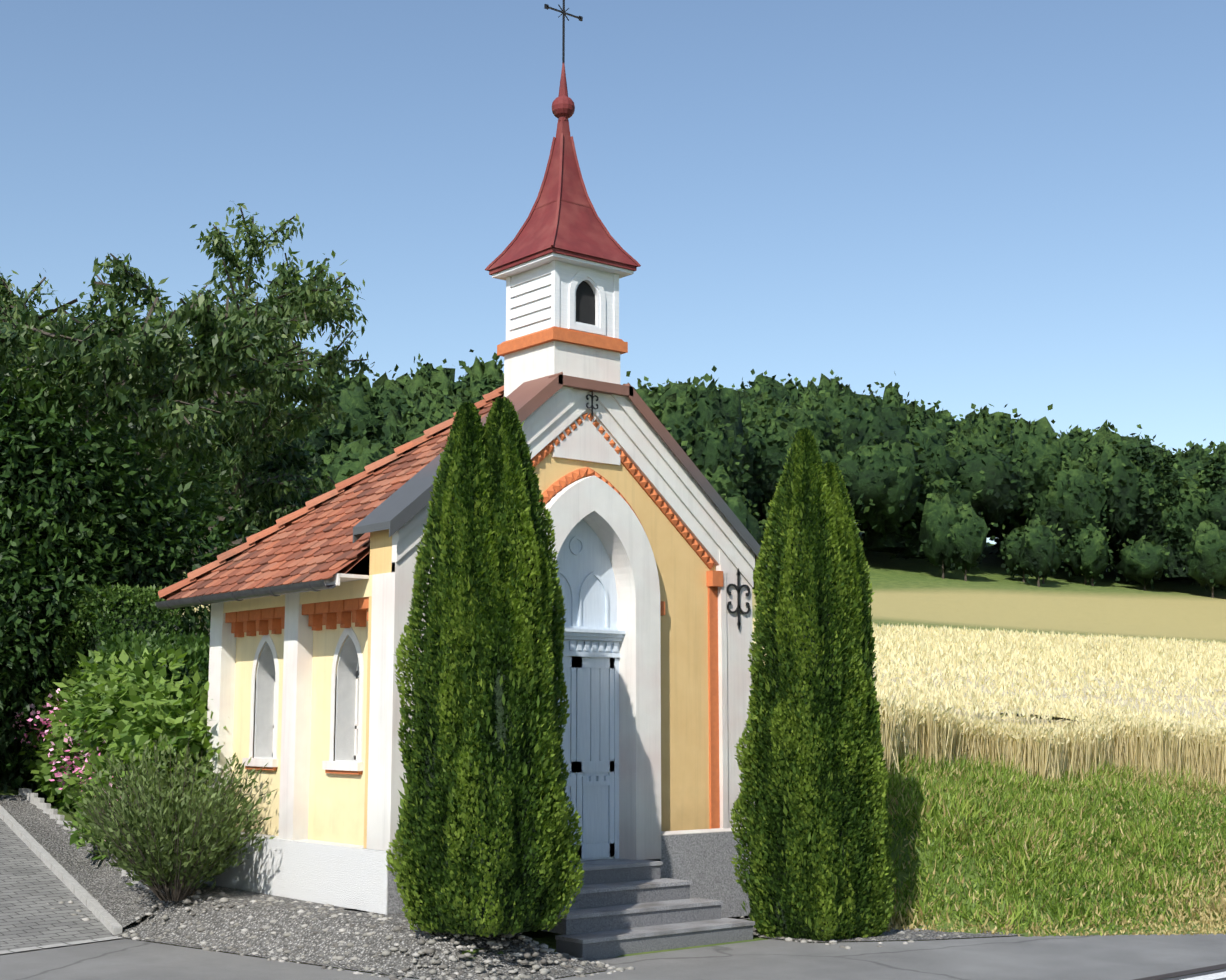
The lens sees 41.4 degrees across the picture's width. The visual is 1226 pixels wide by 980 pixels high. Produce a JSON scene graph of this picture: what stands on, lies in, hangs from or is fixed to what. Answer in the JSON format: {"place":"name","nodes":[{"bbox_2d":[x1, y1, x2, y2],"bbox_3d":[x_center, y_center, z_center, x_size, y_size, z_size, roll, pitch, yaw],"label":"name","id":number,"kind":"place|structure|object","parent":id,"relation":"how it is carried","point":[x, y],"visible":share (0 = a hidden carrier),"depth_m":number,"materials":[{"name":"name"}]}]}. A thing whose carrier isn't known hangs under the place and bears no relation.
{"place":"outdoors","nodes":[
{"label":"outdoors","id":0,"kind":"place"},
{"bbox_2d":[0,528,1225,979],"bbox_3d":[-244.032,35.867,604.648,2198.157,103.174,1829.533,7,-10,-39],"label":"terrain","id":1,"kind":"structure","parent":0,"point":[990,594],"depth_m":219.75,"materials":[{"name":"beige plant"}]},
{"bbox_2d":[0,818,114,950],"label":"driveway pavers","id":2,"kind":"object","parent":1,"relation":"on","point":[32,884],"visible":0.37,"depth_m":14.71,"materials":[{"name":"grey concrete"}]},
{"bbox_2d":[0,788,158,953],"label":"kerbs","id":3,"kind":"structure","parent":1,"relation":"on","point":[110,923],"depth_m":15.85,"materials":[{"name":"concrete"}]},
{"bbox_2d":[0,574,209,839],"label":"hedge","id":4,"kind":"object","parent":1,"relation":"on","point":[132,642],"depth_m":19.73,"materials":[{"name":"green plant"}]},
{"bbox_2d":[0,346,259,791],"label":"garden bushes","id":5,"kind":"object","parent":1,"relation":"on","point":[74,510],"visible":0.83,"depth_m":20.70,"materials":[{"name":"green plant"}]},
{"bbox_2d":[56,733,276,901],"bbox_3d":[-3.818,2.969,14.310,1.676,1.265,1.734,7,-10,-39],"label":"broom bush","id":6,"kind":"object","parent":1,"relation":"on","point":[222,844],"depth_m":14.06,"materials":[{"name":"green plant"}]},
{"bbox_2d":[0,203,373,572],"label":"cherry tree","id":7,"kind":"object","parent":1,"relation":"on","point":[172,427],"depth_m":23.66,"materials":[{"name":"green plant"}]},
{"bbox_2d":[63,322,322,607],"bbox_3d":[-8.892,-0.248,33.209,6.026,7.583,9.650,7,-10,-39],"label":"tree","id":8,"kind":"object","parent":1,"relation":"on","point":[288,458],"depth_m":31.48,"materials":[{"name":"green plant"}]},
{"bbox_2d":[200,832,388,914],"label":"white plinth","id":9,"kind":"structure","parent":1,"relation":"on","point":[350,876],"depth_m":13.91,"materials":[{"name":"white paint"}]},
{"bbox_2d":[206,572,411,850],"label":"pilasters","id":10,"kind":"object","parent":9,"relation":"on","point":[391,597],"depth_m":14.39,"materials":[{"name":"paint"}]},
{"bbox_2d":[223,575,371,845],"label":"side wall","id":11,"kind":"structure","parent":10,"relation":"attached to","point":[336,808],"depth_m":14.45,"materials":[{"name":"paint"}]},
{"bbox_2d":[225,597,368,774],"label":"orange corbels","id":12,"kind":"object","parent":11,"relation":"attached to","point":[330,614],"visible":0.75,"depth_m":14.53,"materials":[{"name":"orange paint"}]},
{"bbox_2d":[254,636,357,761],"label":"window reveals","id":13,"kind":"object","parent":11,"relation":"attached to","point":[345,707],"depth_m":14.38,"materials":[{"name":"white paint"}]},
{"bbox_2d":[0,795,1020,979],"bbox_3d":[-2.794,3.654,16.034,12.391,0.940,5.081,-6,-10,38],"label":"gravel bed","id":14,"kind":"object","parent":1,"relation":"on","point":[106,887],"visible":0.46,"depth_m":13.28,"materials":[{"name":"grey gravel"}]},
{"bbox_2d":[18,647,226,859],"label":"raspberry shrubs","id":15,"kind":"object","parent":14,"relation":"on","point":[132,729],"visible":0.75,"depth_m":16.93,"materials":[{"name":"green plant"}]},
{"bbox_2d":[13,688,133,817],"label":"pink flowers","id":16,"kind":"object","parent":15,"relation":"on","point":[65,759],"visible":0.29,"depth_m":18.14,"materials":[{"name":"pink plant"}]},
{"bbox_2d":[386,396,584,937],"bbox_3d":[-0.965,1.286,12.600,1.464,4.126,1.485,7,-10,-39],"label":"thuja","id":17,"kind":"object","parent":14,"relation":"on","point":[494,452],"depth_m":12.20,"materials":[{"name":"green plant"}]},
{"bbox_2d":[729,427,895,940],"bbox_3d":[1.778,1.654,14.428,1.402,4.473,1.403,7,-10,-39],"label":"thuja","id":18,"kind":"object","parent":14,"relation":"on","point":[852,728],"depth_m":13.97,"materials":[{"name":"green plant"}]},
{"bbox_2d":[362,831,753,917],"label":"stone plinth","id":19,"kind":"structure","parent":1,"relation":"on","point":[703,864],"depth_m":15.13,"materials":[{"name":"grey stone"}]},
{"bbox_2d":[364,452,715,848],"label":"front wall","id":20,"kind":"structure","parent":19,"relation":"on","point":[682,568],"depth_m":15.31,"materials":[{"name":"paint"}]},
{"bbox_2d":[353,372,766,565],"bbox_3d":[-0.339,-0.193,14.990,4.340,1.629,0.595,7,-10,-39],"label":"metal coping","id":21,"kind":"object","parent":20,"relation":"attached to","point":[401,506],"visible":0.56,"depth_m":14.57,"materials":[{"name":"metal"}]},
{"bbox_2d":[392,386,754,831],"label":"white trim","id":22,"kind":"structure","parent":20,"relation":"attached to","point":[657,463],"depth_m":15.50,"materials":[{"name":"paint"}]},
{"bbox_2d":[531,413,722,828],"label":"orange friezes","id":23,"kind":"object","parent":22,"relation":"attached to","point":[714,580],"visible":0.48,"depth_m":15.45,"materials":[{"name":"orange paint"}]},
{"bbox_2d":[586,391,749,629],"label":"iron ornaments","id":24,"kind":"object","parent":22,"relation":"attached to","point":[738,587],"visible":0.9,"depth_m":15.81},
{"bbox_2d":[661,827,745,835],"bbox_3d":[0.920,3.205,15.258,1.306,0.035,0.050,7,-10,-39],"label":"plinth ledge","id":25,"kind":"object","parent":19,"relation":"on","point":[684,832],"visible":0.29,"depth_m":15.13,"materials":[{"name":"paint"}]},
{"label":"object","id":26,"kind":"object","parent":19,"relation":"on","visible":0},
{"bbox_2d":[194,440,442,592],"bbox_3d":[-1.522,0.166,16.392,4.700,1.972,3.280,7,-10,-39],"label":"roof base","id":27,"kind":"object","parent":26,"relation":"on","point":[360,565],"visible":0.11,"depth_m":15.75,"materials":[{"name":"brown wood"}]},
{"bbox_2d":[155,580,335,609],"bbox_3d":[-3.402,0.970,14.762,0.160,0.080,3.310,7,-10,-39],"label":"gutter","id":28,"kind":"object","parent":27,"relation":"attached to","point":[314,586],"visible":0.98,"depth_m":14.54,"materials":[{"name":"metal"}]},
{"bbox_2d":[170,573,368,598],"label":"eaves soffit","id":29,"kind":"structure","parent":27,"relation":"attached to","point":[336,579],"depth_m":13.63,"materials":[{"name":"paint"}]},
{"bbox_2d":[158,390,503,599],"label":"hip tiles","id":30,"kind":"object","parent":27,"relation":"attached to","point":[166,593],"visible":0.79,"depth_m":15.94,"materials":[{"name":"orange tile"}]},
{"bbox_2d":[167,394,503,599],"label":"roof tiles","id":31,"kind":"object","parent":27,"relation":"on","point":[287,560],"visible":0.75,"depth_m":15.22,"materials":[{"name":"orange tile"}]},
{"bbox_2d":[490,385,503,392],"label":"ridge tiles","id":32,"kind":"object","parent":27,"relation":"on","point":[499,389],"visible":0.12,"depth_m":15.91,"materials":[{"name":"orange tile"}]},
{"bbox_2d":[504,341,619,464],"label":"tower","id":33,"kind":"structure","parent":27,"relation":"on","point":[585,440],"depth_m":14.96,"materials":[{"name":"white paint"}]},
{"bbox_2d":[497,326,627,356],"bbox_3d":[-0.480,-1.348,15.328,0.880,0.130,0.880,7,-10,-39],"label":"orange band","id":34,"kind":"object","parent":33,"relation":"on","point":[560,334],"visible":0.57,"depth_m":15.01,"materials":[{"name":"orange paint"}]},
{"bbox_2d":[506,260,618,340],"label":"bell tower","id":35,"kind":"structure","parent":34,"relation":"on","point":[543,297],"depth_m":15.14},
{"bbox_2d":[485,64,640,274],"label":"spire roof","id":36,"kind":"structure","parent":35,"relation":"on","point":[563,218],"depth_m":15.36,"materials":[{"name":"red metal"}]},
{"bbox_2d":[492,253,633,280],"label":"spire cornice","id":37,"kind":"structure","parent":36,"relation":"attached to","point":[533,264],"depth_m":15.11,"materials":[{"name":"white paint"}]},
{"bbox_2d":[544,0,582,63],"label":"iron cross","id":38,"kind":"object","parent":36,"relation":"on","point":[563,11],"visible":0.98,"depth_m":15.77,"materials":[{"name":"black metal"}]},
{"bbox_2d":[576,281,594,324],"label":"belfry window","id":39,"kind":"structure","parent":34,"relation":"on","point":[585,304],"depth_m":15.14,"materials":[{"name":"black glass"}]},
{"bbox_2d":[0,934,1225,979],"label":"asphalt apron","id":40,"kind":"object","parent":1,"relation":"on","point":[1106,957],"visible":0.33,"depth_m":12.51,"materials":[{"name":"grey asphalt"}]},
{"bbox_2d":[541,865,752,960],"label":"granite steps","id":41,"kind":"structure","parent":1,"relation":"on","point":[601,950],"depth_m":13.53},
{"bbox_2d":[544,475,660,859],"bbox_3d":[-0.260,1.592,14.638,1.580,3.454,0.285,7,-10,-39],"label":"white portal","id":42,"kind":"object","parent":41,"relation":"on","point":[602,509],"visible":0.65,"depth_m":14.87,"materials":[{"name":"paint"}]},
{"bbox_2d":[556,519,625,860],"bbox_3d":[-0.317,1.762,14.684,0.980,3.130,0.175,7,-10,-39],"label":"door","id":43,"kind":"structure","parent":42,"relation":"attached to","point":[590,661],"depth_m":14.80,"materials":[{"name":"paint"}]},
{"bbox_2d":[555,858,754,943],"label":"step treads","id":44,"kind":"object","parent":41,"relation":"on","point":[631,933],"visible":0.56,"depth_m":13.61,"materials":[{"name":"grey stone"}]},
{"bbox_2d":[161,349,1225,597],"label":"forest","id":45,"kind":"object","parent":1,"relation":"on","point":[1209,560],"depth_m":271.55,"materials":[{"name":"green plant"}]},
{"bbox_2d":[755,695,1225,804],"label":"wheat stalks","id":46,"kind":"object","parent":1,"relation":"on","point":[1040,748],"visible":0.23,"depth_m":20.16,"materials":[{"name":"beige plant"}]},
{"bbox_2d":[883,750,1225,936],"bbox_3d":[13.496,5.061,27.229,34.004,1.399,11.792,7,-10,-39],"label":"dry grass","id":47,"kind":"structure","parent":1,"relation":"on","point":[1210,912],"depth_m":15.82,"materials":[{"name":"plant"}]},
{"bbox_2d":[884,749,1225,936],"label":"grass","id":48,"kind":"structure","parent":1,"relation":"on","point":[1178,843],"depth_m":16.36,"materials":[{"name":"green plant"}]},
{"bbox_2d":[1134,963,1225,979],"bbox_3d":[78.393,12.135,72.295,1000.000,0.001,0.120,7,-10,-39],"label":"road seam","id":49,"kind":"object","parent":1,"relation":"on","point":[1186,972],"depth_m":11.91,"materials":[{"name":"grey asphalt"}]},
{"bbox_2d":[0,0,1225,543],"label":"sky","id":50,"kind":"structure","parent":0,"point":[1019,204],"materials":[{"name":"blue"}]},
{"bbox_2d":[173,623,1225,727],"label":"wheat field","id":51,"kind":"structure","parent":0,"point":[1036,720],"depth_m":41.26,"materials":[{"name":"beige plant"}]},
{"bbox_2d":[170,604,1225,730],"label":"wheat ears","id":52,"kind":"object","parent":51,"relation":"on","point":[1119,656],"visible":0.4,"depth_m":55.93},
{"bbox_2d":[1163,968,1225,979],"bbox_3d":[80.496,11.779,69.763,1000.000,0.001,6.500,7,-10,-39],"label":"asphalt road","id":53,"kind":"structure","parent":0,"point":[1199,974],"depth_m":11.79,"materials":[{"name":"grey asphalt"}]},
{"bbox_2d":[1181,971,1225,979],"bbox_3d":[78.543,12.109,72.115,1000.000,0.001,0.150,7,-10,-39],"label":"road edge line","id":54,"kind":"object","parent":53,"relation":"on","point":[1214,976],"depth_m":11.67,"materials":[{"name":"paint"}]}
]}

